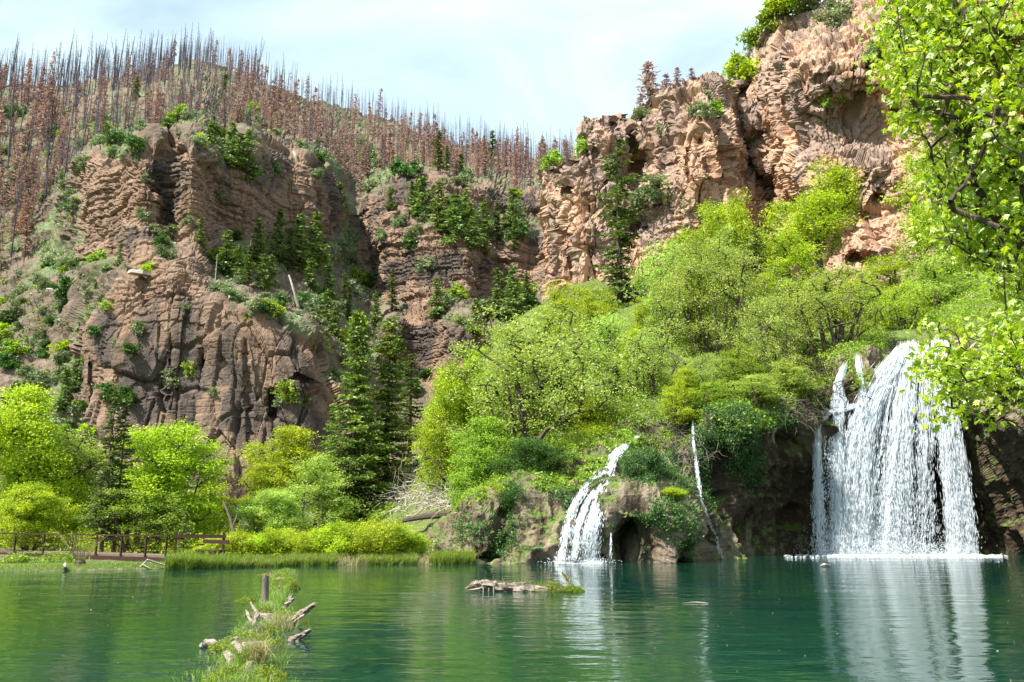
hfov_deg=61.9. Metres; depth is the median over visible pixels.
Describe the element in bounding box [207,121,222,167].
fir tree
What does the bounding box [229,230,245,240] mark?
shrub
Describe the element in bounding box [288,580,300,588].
moss clump
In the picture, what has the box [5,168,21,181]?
shrub
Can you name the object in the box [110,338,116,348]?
shrub
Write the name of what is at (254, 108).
scorched conifer
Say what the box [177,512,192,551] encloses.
spruce tree
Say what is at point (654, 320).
sapling tree
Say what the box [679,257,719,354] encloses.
sapling tree
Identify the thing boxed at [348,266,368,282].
shrub
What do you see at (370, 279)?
shrub
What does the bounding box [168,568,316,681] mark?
sunken log
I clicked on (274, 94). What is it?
scorched conifer
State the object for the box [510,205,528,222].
shrub
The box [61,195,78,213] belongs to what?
shrub
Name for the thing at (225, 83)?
fir tree
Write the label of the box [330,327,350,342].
shrub
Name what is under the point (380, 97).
scorched conifer
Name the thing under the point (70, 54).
burned snag
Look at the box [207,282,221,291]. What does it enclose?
shrub
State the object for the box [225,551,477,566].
dry sedge
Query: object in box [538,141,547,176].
scorched conifer
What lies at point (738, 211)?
maple tree
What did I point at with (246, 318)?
green undergrowth
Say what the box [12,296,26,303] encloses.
shrub
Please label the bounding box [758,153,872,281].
maple tree
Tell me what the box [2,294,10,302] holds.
shrub
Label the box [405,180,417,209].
fir tree
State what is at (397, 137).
scorched conifer
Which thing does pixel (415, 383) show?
shrub
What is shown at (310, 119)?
burned snag
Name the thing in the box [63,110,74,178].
burned snag
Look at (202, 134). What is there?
shrub
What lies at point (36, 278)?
shrub
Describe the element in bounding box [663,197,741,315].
broadleaf tree
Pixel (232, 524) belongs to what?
dead tree
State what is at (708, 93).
shrub
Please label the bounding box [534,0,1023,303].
canyon cliff
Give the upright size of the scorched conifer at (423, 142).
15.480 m
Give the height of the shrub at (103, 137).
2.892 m
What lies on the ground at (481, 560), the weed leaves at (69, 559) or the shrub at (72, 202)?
the weed leaves at (69, 559)
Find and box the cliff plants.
[545,8,1003,230]
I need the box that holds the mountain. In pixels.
[0,59,577,508]
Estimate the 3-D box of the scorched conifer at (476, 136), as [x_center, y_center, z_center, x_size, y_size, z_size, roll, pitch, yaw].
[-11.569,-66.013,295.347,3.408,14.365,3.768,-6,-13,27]
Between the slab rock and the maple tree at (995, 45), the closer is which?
the maple tree at (995, 45)
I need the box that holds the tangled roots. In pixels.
[764,335,872,442]
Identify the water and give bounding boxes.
[0,552,1023,681]
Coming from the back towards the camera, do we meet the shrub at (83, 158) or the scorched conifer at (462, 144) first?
the scorched conifer at (462, 144)
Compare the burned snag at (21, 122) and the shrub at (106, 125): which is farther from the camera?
the burned snag at (21, 122)
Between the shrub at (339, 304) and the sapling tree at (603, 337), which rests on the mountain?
the shrub at (339, 304)
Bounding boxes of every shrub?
[0,143,13,155]
[0,297,6,305]
[0,308,13,320]
[0,309,16,324]
[0,322,14,341]
[0,338,12,353]
[0,338,30,358]
[0,351,24,372]
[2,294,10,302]
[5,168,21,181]
[6,102,28,117]
[6,244,21,252]
[6,298,22,321]
[7,379,23,389]
[9,283,30,298]
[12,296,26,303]
[13,321,26,331]
[13,365,29,376]
[19,144,38,154]
[21,380,34,390]
[22,343,35,352]
[24,372,37,383]
[25,364,39,377]
[28,273,42,284]
[30,369,54,387]
[31,327,48,338]
[33,348,49,357]
[35,193,47,201]
[35,304,49,315]
[36,275,52,289]
[37,338,50,348]
[39,254,57,266]
[40,123,57,141]
[40,147,52,155]
[40,260,53,268]
[42,314,56,324]
[46,338,70,353]
[47,275,75,299]
[49,257,62,271]
[49,298,66,313]
[49,350,71,365]
[50,375,58,383]
[53,366,69,375]
[54,179,66,190]
[54,255,72,270]
[55,356,69,365]
[56,171,63,179]
[56,187,78,201]
[56,264,67,272]
[57,197,69,210]
[57,423,76,434]
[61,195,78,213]
[62,260,74,269]
[71,256,85,269]
[73,155,90,162]
[74,137,86,150]
[75,161,86,172]
[75,429,98,445]
[76,423,97,437]
[77,117,93,130]
[77,399,88,411]
[82,249,108,262]
[85,325,103,338]
[88,117,111,132]
[89,133,103,146]
[91,380,119,402]
[96,133,106,144]
[96,263,111,272]
[97,300,115,311]
[100,144,117,158]
[101,128,122,145]
[104,114,115,123]
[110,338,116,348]
[115,130,126,142]
[117,384,140,407]
[118,341,142,357]
[124,133,149,147]
[128,319,145,336]
[131,137,146,152]
[132,118,148,129]
[134,206,151,222]
[139,261,153,271]
[140,173,150,182]
[149,223,163,235]
[151,233,171,245]
[154,243,173,258]
[159,367,175,377]
[161,224,178,233]
[162,116,176,128]
[163,374,180,388]
[166,112,176,119]
[166,247,178,257]
[169,103,187,119]
[179,109,202,121]
[179,215,193,227]
[180,302,190,311]
[180,360,195,377]
[186,134,207,148]
[192,461,252,526]
[192,538,227,556]
[195,131,210,147]
[205,247,230,265]
[206,387,218,396]
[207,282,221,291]
[212,137,222,148]
[214,125,222,134]
[214,189,226,202]
[215,127,227,135]
[216,457,268,525]
[216,528,257,556]
[219,463,278,524]
[220,284,232,296]
[222,286,239,300]
[227,263,250,275]
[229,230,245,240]
[229,249,255,273]
[230,270,251,280]
[232,532,278,556]
[233,274,246,283]
[234,289,249,300]
[235,295,243,301]
[238,108,254,122]
[239,100,258,118]
[244,160,259,176]
[247,297,264,313]
[250,298,269,305]
[252,114,266,122]
[256,115,270,128]
[257,292,271,297]
[259,305,275,315]
[261,525,302,555]
[266,298,286,318]
[267,127,282,136]
[269,161,281,179]
[270,292,287,306]
[270,378,301,403]
[271,396,288,406]
[279,529,327,555]
[288,296,305,307]
[292,291,311,303]
[293,138,309,147]
[300,393,311,406]
[302,291,311,301]
[306,299,318,313]
[306,520,358,558]
[308,293,321,304]
[310,168,324,180]
[313,151,330,164]
[314,304,324,310]
[315,253,329,269]
[316,296,325,312]
[319,317,329,324]
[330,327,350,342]
[330,517,375,558]
[332,299,345,307]
[332,368,343,377]
[337,239,349,255]
[337,306,346,313]
[338,347,351,365]
[346,253,356,261]
[346,517,410,554]
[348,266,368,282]
[348,278,363,295]
[349,316,368,333]
[352,135,366,148]
[353,151,365,165]
[359,145,377,156]
[361,271,376,287]
[362,178,377,194]
[364,318,371,336]
[367,156,383,168]
[374,226,386,241]
[379,522,425,554]
[383,175,393,185]
[385,185,395,194]
[389,157,416,178]
[390,214,407,227]
[392,363,407,375]
[396,337,405,353]
[400,234,417,252]
[402,377,424,395]
[403,222,426,236]
[406,533,429,556]
[408,160,423,172]
[414,213,427,222]
[414,256,438,272]
[415,205,434,216]
[418,367,431,378]
[422,204,436,219]
[437,176,452,184]
[438,293,459,307]
[442,283,469,301]
[450,174,471,186]
[453,314,466,325]
[454,343,475,360]
[457,167,474,181]
[477,298,496,314]
[479,480,504,493]
[489,230,502,241]
[494,480,532,510]
[500,220,530,242]
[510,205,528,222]
[512,187,523,197]
[513,280,538,295]
[515,293,538,310]
[537,148,563,169]
[550,426,601,453]
[572,135,592,158]
[575,419,613,439]
[613,444,665,481]
[627,184,649,227]
[628,138,643,163]
[629,105,652,120]
[629,170,671,207]
[629,399,723,477]
[654,377,701,442]
[655,121,668,135]
[655,457,685,480]
[660,486,689,503]
[672,350,726,402]
[685,100,700,117]
[687,379,741,405]
[695,99,719,120]
[699,89,716,108]
[709,99,725,115]
[715,57,754,84]
[722,373,789,408]
[724,49,758,86]
[736,26,762,52]
[743,130,763,143]
[750,4,788,40]
[758,0,793,20]
[759,355,824,402]
[762,0,799,18]
[776,0,822,19]
[794,0,821,12]
[811,5,857,27]
[816,92,850,109]
[821,0,853,14]
[859,40,885,68]
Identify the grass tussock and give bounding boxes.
[211,633,301,666]
[265,609,309,629]
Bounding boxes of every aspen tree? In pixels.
[623,233,692,352]
[645,223,787,356]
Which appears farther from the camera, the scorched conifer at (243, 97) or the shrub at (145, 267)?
the scorched conifer at (243, 97)
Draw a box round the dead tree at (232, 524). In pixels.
[223,501,238,533]
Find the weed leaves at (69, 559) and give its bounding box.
[51,546,91,562]
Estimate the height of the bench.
0.730 m
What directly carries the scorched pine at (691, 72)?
on the canyon cliff
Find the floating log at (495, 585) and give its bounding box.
[465,573,584,591]
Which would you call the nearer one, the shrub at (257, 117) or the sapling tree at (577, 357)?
the sapling tree at (577, 357)
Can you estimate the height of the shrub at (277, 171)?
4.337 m
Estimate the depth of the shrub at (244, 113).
211.72 m
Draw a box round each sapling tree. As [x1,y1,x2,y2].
[236,454,272,529]
[414,421,436,478]
[460,345,490,416]
[477,344,531,431]
[551,371,588,419]
[561,338,590,368]
[567,294,608,343]
[585,318,624,346]
[611,328,647,381]
[625,296,652,333]
[642,266,681,348]
[670,365,704,404]
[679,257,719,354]
[705,223,747,314]
[743,341,773,374]
[748,269,785,315]
[772,294,816,354]
[848,286,884,329]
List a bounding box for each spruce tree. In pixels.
[71,388,130,551]
[89,404,143,551]
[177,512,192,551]
[306,309,400,527]
[308,408,341,522]
[332,316,418,517]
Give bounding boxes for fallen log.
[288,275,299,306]
[379,510,451,525]
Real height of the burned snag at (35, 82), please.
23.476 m
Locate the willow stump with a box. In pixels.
[53,529,106,565]
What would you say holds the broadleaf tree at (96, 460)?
on the ground at (481, 560)
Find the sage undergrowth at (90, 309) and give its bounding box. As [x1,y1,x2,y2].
[0,68,541,503]
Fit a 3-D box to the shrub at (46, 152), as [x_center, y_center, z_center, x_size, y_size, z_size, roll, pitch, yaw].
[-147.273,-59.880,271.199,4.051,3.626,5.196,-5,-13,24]
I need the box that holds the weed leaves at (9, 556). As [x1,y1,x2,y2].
[0,552,28,563]
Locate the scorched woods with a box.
[0,40,574,251]
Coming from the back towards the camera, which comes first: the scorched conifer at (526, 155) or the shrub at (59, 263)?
the scorched conifer at (526, 155)
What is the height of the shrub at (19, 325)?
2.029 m
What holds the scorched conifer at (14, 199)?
on the mountain
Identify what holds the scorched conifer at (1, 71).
on the mountain
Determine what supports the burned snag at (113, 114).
on the mountain
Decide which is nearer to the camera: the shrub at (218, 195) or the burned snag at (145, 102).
the shrub at (218, 195)
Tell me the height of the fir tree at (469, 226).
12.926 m
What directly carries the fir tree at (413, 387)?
on the travertine wall
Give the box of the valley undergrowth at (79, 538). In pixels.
[0,518,435,556]
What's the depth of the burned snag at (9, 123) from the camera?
302.30 m
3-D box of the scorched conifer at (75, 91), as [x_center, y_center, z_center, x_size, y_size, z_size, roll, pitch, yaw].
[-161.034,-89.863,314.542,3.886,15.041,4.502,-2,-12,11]
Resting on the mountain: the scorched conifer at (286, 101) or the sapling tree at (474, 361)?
the scorched conifer at (286, 101)
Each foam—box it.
[555,562,601,563]
[783,554,1005,558]
[817,553,980,555]
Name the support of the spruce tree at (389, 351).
on the ground at (481, 560)
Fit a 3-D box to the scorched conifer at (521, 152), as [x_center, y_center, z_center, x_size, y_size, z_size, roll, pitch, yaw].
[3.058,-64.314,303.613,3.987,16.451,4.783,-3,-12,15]
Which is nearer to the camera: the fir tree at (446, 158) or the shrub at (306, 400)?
the shrub at (306, 400)
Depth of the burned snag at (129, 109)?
205.30 m
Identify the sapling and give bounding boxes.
[562,572,570,584]
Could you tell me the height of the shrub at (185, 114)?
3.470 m
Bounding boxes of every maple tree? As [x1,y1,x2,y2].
[235,423,335,528]
[529,277,595,347]
[575,282,626,340]
[693,187,785,302]
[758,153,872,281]
[853,0,1023,436]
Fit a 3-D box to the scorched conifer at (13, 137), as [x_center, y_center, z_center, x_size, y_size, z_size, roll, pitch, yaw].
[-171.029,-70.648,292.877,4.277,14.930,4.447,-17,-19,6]
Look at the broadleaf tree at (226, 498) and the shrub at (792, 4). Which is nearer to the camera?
the broadleaf tree at (226, 498)
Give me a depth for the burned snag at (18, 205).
206.66 m
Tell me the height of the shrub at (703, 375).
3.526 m
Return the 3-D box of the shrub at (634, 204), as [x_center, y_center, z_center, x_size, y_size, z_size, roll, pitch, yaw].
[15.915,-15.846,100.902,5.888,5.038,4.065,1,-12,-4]
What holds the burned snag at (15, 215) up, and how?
on the mountain
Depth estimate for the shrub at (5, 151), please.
282.62 m
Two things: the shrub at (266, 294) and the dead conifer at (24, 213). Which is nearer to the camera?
the shrub at (266, 294)
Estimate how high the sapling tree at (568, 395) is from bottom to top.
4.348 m
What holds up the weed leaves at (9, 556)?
on the ground at (481, 560)
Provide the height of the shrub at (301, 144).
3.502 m
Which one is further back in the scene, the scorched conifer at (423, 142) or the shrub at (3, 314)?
the scorched conifer at (423, 142)
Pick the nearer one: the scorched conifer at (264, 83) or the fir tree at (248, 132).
the fir tree at (248, 132)
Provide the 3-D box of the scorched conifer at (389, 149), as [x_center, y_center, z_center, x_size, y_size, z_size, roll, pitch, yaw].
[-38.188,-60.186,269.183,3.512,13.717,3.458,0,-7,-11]
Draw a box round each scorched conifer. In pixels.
[0,63,8,99]
[0,69,5,102]
[0,96,6,130]
[0,108,7,166]
[0,168,5,204]
[0,169,8,204]
[0,222,6,267]
[1,150,21,204]
[3,180,13,211]
[4,71,19,109]
[5,182,19,235]
[7,110,17,140]
[8,118,17,149]
[8,216,14,241]
[9,131,22,166]
[13,190,29,234]
[14,99,41,152]
[14,151,27,191]
[14,177,29,209]
[16,151,29,191]
[18,61,35,106]
[19,57,33,101]
[19,182,39,224]
[20,165,34,202]
[20,198,34,261]
[21,124,29,156]
[23,221,31,255]
[27,75,45,124]
[27,148,37,184]
[28,153,35,182]
[30,144,39,175]
[30,188,35,214]
[32,77,56,133]
[34,101,49,146]
[34,103,44,138]
[34,145,41,174]
[35,65,48,108]
[35,164,41,195]
[35,177,45,210]
[42,140,66,181]
[44,51,57,88]
[44,108,53,141]
[46,89,56,122]
[47,166,53,194]
[49,148,58,184]
[50,99,58,120]
[51,94,60,121]
[53,101,63,131]
[57,125,67,163]
[59,115,64,137]
[60,145,70,171]
[62,99,71,134]
[64,126,70,151]
[68,80,81,109]
[72,108,79,140]
[78,97,88,127]
[79,75,88,102]
[82,98,96,143]
[89,104,106,145]
[95,101,108,131]
[96,67,105,98]
[100,75,110,106]
[121,100,127,128]
[122,54,132,87]
[129,67,137,100]
[130,94,136,114]
[141,90,153,120]
[143,87,153,121]
[146,104,152,122]
[148,52,155,79]
[150,89,161,122]
[151,91,163,122]
[154,78,160,102]
[159,56,164,77]
[159,90,164,123]
[161,95,167,124]
[163,50,169,79]
[170,40,177,66]
[170,67,176,86]
[186,83,194,109]
[195,83,202,110]
[210,92,223,120]
[211,63,217,83]
[212,40,218,62]
[221,89,230,121]
[225,48,234,75]
[227,84,235,112]
[227,97,238,123]
[232,94,239,121]
[233,68,240,91]
[234,83,248,122]
[236,50,243,79]
[239,89,246,121]
[241,61,248,86]
[242,72,250,93]
[247,71,254,102]
[251,100,256,121]
[255,88,259,112]
[258,64,264,87]
[258,88,263,108]
[259,101,266,128]
[260,65,269,97]
[261,96,267,127]
[266,79,276,110]
[267,104,276,131]
[273,93,276,110]
[274,104,281,130]
[275,74,283,103]
[275,78,284,110]
[281,90,290,116]
[281,91,288,126]
[287,108,294,132]
[289,81,298,107]
[289,104,297,140]
[289,107,297,132]
[290,88,297,114]
[295,78,300,104]
[299,109,308,139]
[302,76,310,106]
[304,112,308,137]
[306,110,313,135]
[308,86,320,131]
[314,94,320,122]
[314,119,321,144]
[319,108,325,132]
[322,116,330,149]
[328,114,333,141]
[330,139,339,164]
[333,137,341,163]
[334,136,339,159]
[337,129,342,158]
[339,127,349,165]
[341,135,351,159]
[342,147,347,172]
[348,122,354,151]
[348,130,354,155]
[350,147,358,176]
[352,93,358,122]
[355,129,359,152]
[356,164,363,191]
[358,149,364,171]
[362,141,372,177]
[362,145,372,177]
[366,101,372,125]
[366,107,372,133]
[370,128,375,147]
[375,88,382,114]
[375,114,381,138]
[377,129,386,156]
[378,133,385,162]
[381,114,399,165]
[383,108,387,131]
[385,130,395,165]
[395,129,400,152]
[399,118,405,145]
[399,132,406,163]
[402,136,409,159]
[405,112,412,141]
[411,125,418,152]
[411,130,419,159]
[416,113,423,138]
[417,127,425,153]
[419,123,428,162]
[423,124,432,157]
[424,121,433,158]
[424,130,434,162]
[430,133,437,166]
[440,126,447,163]
[444,135,451,162]
[448,132,454,163]
[451,144,460,175]
[451,147,454,171]
[458,135,464,161]
[460,132,465,162]
[470,127,474,151]
[473,137,481,168]
[474,132,482,166]
[474,147,480,175]
[474,153,480,177]
[480,138,489,173]
[480,146,490,175]
[494,139,503,168]
[495,142,504,174]
[499,150,505,175]
[503,137,508,166]
[503,140,506,165]
[505,139,513,171]
[510,154,520,189]
[512,146,521,176]
[512,161,517,187]
[516,139,525,176]
[520,148,528,178]
[522,137,528,168]
[525,161,532,185]
[536,162,541,186]
[537,142,543,180]
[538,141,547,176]
[553,137,561,165]
[561,140,568,158]
[563,140,568,160]
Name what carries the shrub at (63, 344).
on the mountain
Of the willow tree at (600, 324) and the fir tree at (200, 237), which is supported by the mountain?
the fir tree at (200, 237)
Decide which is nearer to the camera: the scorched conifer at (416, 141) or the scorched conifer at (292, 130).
the scorched conifer at (292, 130)
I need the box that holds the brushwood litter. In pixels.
[367,444,470,526]
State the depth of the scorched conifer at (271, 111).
222.59 m
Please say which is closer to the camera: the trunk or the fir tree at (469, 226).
the trunk
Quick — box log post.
[256,573,278,603]
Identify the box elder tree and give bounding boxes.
[86,416,239,550]
[409,358,501,492]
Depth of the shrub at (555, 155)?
106.43 m
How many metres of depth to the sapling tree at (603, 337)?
58.80 m
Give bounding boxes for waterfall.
[537,435,639,563]
[793,338,981,555]
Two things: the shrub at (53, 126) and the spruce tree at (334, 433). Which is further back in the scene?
the shrub at (53, 126)
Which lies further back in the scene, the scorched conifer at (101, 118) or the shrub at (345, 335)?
the scorched conifer at (101, 118)
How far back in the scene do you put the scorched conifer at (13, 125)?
310.52 m
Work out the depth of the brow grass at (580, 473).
37.32 m
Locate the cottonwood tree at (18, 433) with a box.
[0,382,98,544]
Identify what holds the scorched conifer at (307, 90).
on the mountain
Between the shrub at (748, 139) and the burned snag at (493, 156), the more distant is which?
the burned snag at (493, 156)
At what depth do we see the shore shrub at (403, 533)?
32.72 m
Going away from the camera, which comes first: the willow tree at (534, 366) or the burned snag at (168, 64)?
the willow tree at (534, 366)
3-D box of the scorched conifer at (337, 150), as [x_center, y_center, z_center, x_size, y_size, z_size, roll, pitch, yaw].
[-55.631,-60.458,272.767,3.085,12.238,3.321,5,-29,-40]
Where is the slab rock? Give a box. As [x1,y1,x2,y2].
[127,269,149,276]
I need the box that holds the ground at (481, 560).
[0,503,490,571]
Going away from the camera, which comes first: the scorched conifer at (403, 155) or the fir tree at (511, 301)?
the fir tree at (511, 301)
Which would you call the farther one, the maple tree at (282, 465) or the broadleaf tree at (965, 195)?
the broadleaf tree at (965, 195)
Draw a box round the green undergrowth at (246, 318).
[0,67,538,474]
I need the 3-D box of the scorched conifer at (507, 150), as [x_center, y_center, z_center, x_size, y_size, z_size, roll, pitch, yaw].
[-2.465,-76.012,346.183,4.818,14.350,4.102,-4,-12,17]
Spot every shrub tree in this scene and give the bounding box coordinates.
[439,414,524,500]
[485,436,567,479]
[534,446,582,478]
[568,389,629,432]
[829,275,889,322]
[852,281,934,332]
[890,251,994,315]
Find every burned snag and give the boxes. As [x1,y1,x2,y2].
[4,101,15,144]
[5,96,12,154]
[6,65,12,109]
[7,110,15,169]
[8,182,22,256]
[9,37,17,85]
[14,92,27,154]
[16,183,23,227]
[18,50,27,105]
[22,124,32,167]
[26,93,37,158]
[32,64,37,109]
[38,65,52,100]
[42,114,49,148]
[42,143,52,203]
[45,113,55,163]
[45,142,51,198]
[50,101,60,162]
[54,59,63,103]
[56,132,68,182]
[58,123,65,162]
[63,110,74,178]
[64,29,74,85]
[66,55,72,95]
[71,66,93,116]
[74,58,79,123]
[74,74,81,123]
[75,43,82,85]
[80,105,90,153]
[82,66,87,111]
[82,87,87,131]
[86,76,93,135]
[90,95,100,149]
[91,50,100,94]
[108,90,118,131]
[109,45,116,90]
[111,37,119,87]
[111,96,118,128]
[114,47,117,90]
[114,59,122,107]
[116,87,119,127]
[118,29,125,75]
[126,84,131,128]
[127,86,140,133]
[137,29,142,85]
[143,87,147,118]
[145,51,150,88]
[166,39,169,80]
[178,69,186,102]
[187,22,196,85]
[196,63,203,110]
[208,81,213,112]
[209,39,213,75]
[213,84,219,119]
[219,74,226,121]
[256,39,263,82]
[308,96,312,140]
[381,128,385,170]
[463,121,469,170]
[488,132,499,177]
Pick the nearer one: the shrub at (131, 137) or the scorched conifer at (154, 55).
the shrub at (131, 137)
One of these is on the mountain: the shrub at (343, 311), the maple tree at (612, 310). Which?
the shrub at (343, 311)
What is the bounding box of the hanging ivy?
[451,398,823,561]
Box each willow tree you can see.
[0,480,87,549]
[79,487,202,552]
[224,487,313,535]
[278,451,366,532]
[427,296,648,454]
[570,310,658,375]
[602,318,690,398]
[710,339,763,387]
[730,291,821,378]
[760,261,896,359]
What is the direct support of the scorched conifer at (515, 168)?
on the mountain
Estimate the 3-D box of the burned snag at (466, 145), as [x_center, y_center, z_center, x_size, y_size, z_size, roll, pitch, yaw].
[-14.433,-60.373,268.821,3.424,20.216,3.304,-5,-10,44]
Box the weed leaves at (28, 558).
[9,542,49,563]
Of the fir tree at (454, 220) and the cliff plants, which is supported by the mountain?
the fir tree at (454, 220)
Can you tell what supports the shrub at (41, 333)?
on the mountain
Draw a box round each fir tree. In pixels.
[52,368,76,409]
[64,358,81,393]
[110,243,124,266]
[131,76,140,101]
[192,217,208,248]
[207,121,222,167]
[211,229,237,276]
[217,72,227,99]
[221,121,247,169]
[221,122,226,143]
[224,244,247,278]
[227,132,248,164]
[231,129,264,183]
[240,245,253,285]
[245,218,270,266]
[250,253,273,289]
[266,254,280,286]
[268,208,289,262]
[282,226,298,272]
[284,214,315,273]
[301,211,331,272]
[303,257,320,292]
[317,263,339,300]
[320,288,335,320]
[327,307,345,341]
[336,182,349,214]
[339,272,350,310]
[346,285,353,320]
[367,291,381,326]
[384,189,396,210]
[384,353,426,460]
[385,268,400,311]
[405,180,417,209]
[408,175,431,217]
[413,174,420,210]
[422,278,447,318]
[426,181,447,224]
[427,184,435,206]
[431,130,446,170]
[434,196,454,234]
[436,193,470,247]
[443,145,451,170]
[453,154,465,174]
[456,188,475,220]
[461,202,485,251]
[465,298,487,337]
[473,211,485,246]
[479,198,494,232]
[480,227,492,256]
[486,267,505,318]
[488,130,497,165]
[491,201,502,244]
[492,265,527,322]
[497,188,522,228]
[508,214,520,252]
[522,272,532,308]
[589,137,649,305]
[606,364,625,398]
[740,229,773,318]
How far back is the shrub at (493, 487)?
34.58 m
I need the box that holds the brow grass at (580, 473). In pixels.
[446,317,1020,510]
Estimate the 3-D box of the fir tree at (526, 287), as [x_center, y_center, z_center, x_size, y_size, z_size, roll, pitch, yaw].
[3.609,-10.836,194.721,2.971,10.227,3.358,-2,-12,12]
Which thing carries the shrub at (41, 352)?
on the mountain
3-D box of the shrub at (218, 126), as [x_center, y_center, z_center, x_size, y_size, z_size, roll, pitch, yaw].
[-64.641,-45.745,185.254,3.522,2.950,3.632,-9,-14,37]
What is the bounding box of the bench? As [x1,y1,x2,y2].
[195,540,228,556]
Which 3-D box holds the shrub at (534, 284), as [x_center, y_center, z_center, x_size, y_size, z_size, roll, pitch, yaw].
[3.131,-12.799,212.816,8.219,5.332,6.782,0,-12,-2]
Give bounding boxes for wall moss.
[430,470,708,554]
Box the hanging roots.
[913,310,994,394]
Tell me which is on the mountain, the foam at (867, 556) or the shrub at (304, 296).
the shrub at (304, 296)
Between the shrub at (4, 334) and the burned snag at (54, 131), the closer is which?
the shrub at (4, 334)
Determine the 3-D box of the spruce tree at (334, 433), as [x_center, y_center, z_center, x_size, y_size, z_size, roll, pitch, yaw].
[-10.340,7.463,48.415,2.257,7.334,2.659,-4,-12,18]
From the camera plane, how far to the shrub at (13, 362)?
140.57 m
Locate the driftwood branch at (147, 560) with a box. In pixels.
[140,559,163,567]
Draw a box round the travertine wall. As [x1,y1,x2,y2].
[368,266,1023,563]
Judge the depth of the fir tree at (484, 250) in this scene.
217.81 m
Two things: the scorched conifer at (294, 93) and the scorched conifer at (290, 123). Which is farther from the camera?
the scorched conifer at (294, 93)
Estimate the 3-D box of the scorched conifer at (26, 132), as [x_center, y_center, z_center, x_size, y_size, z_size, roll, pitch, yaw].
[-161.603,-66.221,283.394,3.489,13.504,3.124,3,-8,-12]
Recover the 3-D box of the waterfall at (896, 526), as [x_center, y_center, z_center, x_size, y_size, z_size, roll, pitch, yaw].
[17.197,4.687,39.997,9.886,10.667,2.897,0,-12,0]
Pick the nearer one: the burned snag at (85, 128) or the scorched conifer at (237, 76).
the burned snag at (85, 128)
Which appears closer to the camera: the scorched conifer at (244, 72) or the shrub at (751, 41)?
the shrub at (751, 41)
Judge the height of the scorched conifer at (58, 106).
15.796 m
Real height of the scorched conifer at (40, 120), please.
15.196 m
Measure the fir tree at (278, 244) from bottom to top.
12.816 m
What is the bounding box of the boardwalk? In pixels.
[0,549,176,561]
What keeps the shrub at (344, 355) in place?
on the mountain
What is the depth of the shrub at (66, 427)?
120.86 m
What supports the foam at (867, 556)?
on the water
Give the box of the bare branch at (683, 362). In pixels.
[643,347,685,364]
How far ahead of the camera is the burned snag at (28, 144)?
242.21 m
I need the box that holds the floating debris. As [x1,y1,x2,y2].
[12,566,1013,668]
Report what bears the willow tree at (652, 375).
on the travertine wall
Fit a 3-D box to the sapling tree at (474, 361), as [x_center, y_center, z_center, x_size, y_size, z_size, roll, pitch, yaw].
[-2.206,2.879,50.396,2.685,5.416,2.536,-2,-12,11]
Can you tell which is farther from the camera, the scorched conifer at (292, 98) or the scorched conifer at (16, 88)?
the scorched conifer at (292, 98)
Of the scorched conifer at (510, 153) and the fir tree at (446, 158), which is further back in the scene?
the scorched conifer at (510, 153)
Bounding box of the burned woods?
[0,28,574,237]
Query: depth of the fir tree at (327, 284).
183.84 m
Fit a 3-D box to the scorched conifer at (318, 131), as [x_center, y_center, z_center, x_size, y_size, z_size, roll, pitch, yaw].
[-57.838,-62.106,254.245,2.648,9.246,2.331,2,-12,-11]
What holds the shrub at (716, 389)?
on the travertine wall
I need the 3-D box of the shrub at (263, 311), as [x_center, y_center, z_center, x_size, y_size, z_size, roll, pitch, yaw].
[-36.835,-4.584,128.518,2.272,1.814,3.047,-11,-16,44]
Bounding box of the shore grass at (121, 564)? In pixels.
[0,560,164,571]
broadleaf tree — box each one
[2,428,118,530]
[47,445,116,533]
[181,483,246,533]
[383,457,418,493]
[406,393,470,493]
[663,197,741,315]
[743,221,842,296]
[842,253,910,293]
[878,139,961,287]
[909,187,1019,288]
[926,128,1023,265]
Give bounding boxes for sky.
[0,0,822,158]
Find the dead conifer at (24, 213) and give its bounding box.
[13,198,34,231]
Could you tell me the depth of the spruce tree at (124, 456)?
35.80 m
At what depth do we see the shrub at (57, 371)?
136.13 m
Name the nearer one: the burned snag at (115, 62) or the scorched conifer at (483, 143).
the scorched conifer at (483, 143)
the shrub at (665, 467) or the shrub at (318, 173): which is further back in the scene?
the shrub at (318, 173)
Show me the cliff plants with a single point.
(686, 212)
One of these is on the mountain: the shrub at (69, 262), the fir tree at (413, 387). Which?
the shrub at (69, 262)
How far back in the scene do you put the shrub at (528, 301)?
192.48 m
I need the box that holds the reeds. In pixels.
[159,546,477,569]
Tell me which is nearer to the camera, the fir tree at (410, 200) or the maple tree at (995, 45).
the maple tree at (995, 45)
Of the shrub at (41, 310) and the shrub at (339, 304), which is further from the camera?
the shrub at (339, 304)
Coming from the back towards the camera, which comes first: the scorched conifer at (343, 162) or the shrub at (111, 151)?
the scorched conifer at (343, 162)
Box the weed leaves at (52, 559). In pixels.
[26,543,70,562]
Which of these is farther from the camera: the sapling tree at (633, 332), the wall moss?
the sapling tree at (633, 332)
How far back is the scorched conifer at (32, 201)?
207.96 m
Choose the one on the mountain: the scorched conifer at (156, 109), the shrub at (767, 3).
the scorched conifer at (156, 109)
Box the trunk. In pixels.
[691,420,725,558]
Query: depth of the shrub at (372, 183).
258.32 m
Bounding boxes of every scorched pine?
[632,93,647,113]
[635,61,662,99]
[659,73,672,89]
[672,67,681,83]
[686,68,696,80]
[744,50,753,59]
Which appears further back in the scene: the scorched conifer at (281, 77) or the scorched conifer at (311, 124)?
the scorched conifer at (281, 77)
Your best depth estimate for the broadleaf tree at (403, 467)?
46.43 m
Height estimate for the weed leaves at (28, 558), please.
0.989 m
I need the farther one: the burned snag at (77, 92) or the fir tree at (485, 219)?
the burned snag at (77, 92)
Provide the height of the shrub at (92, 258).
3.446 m
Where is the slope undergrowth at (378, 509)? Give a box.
[360,257,1023,522]
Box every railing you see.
[0,533,169,556]
[173,532,225,557]

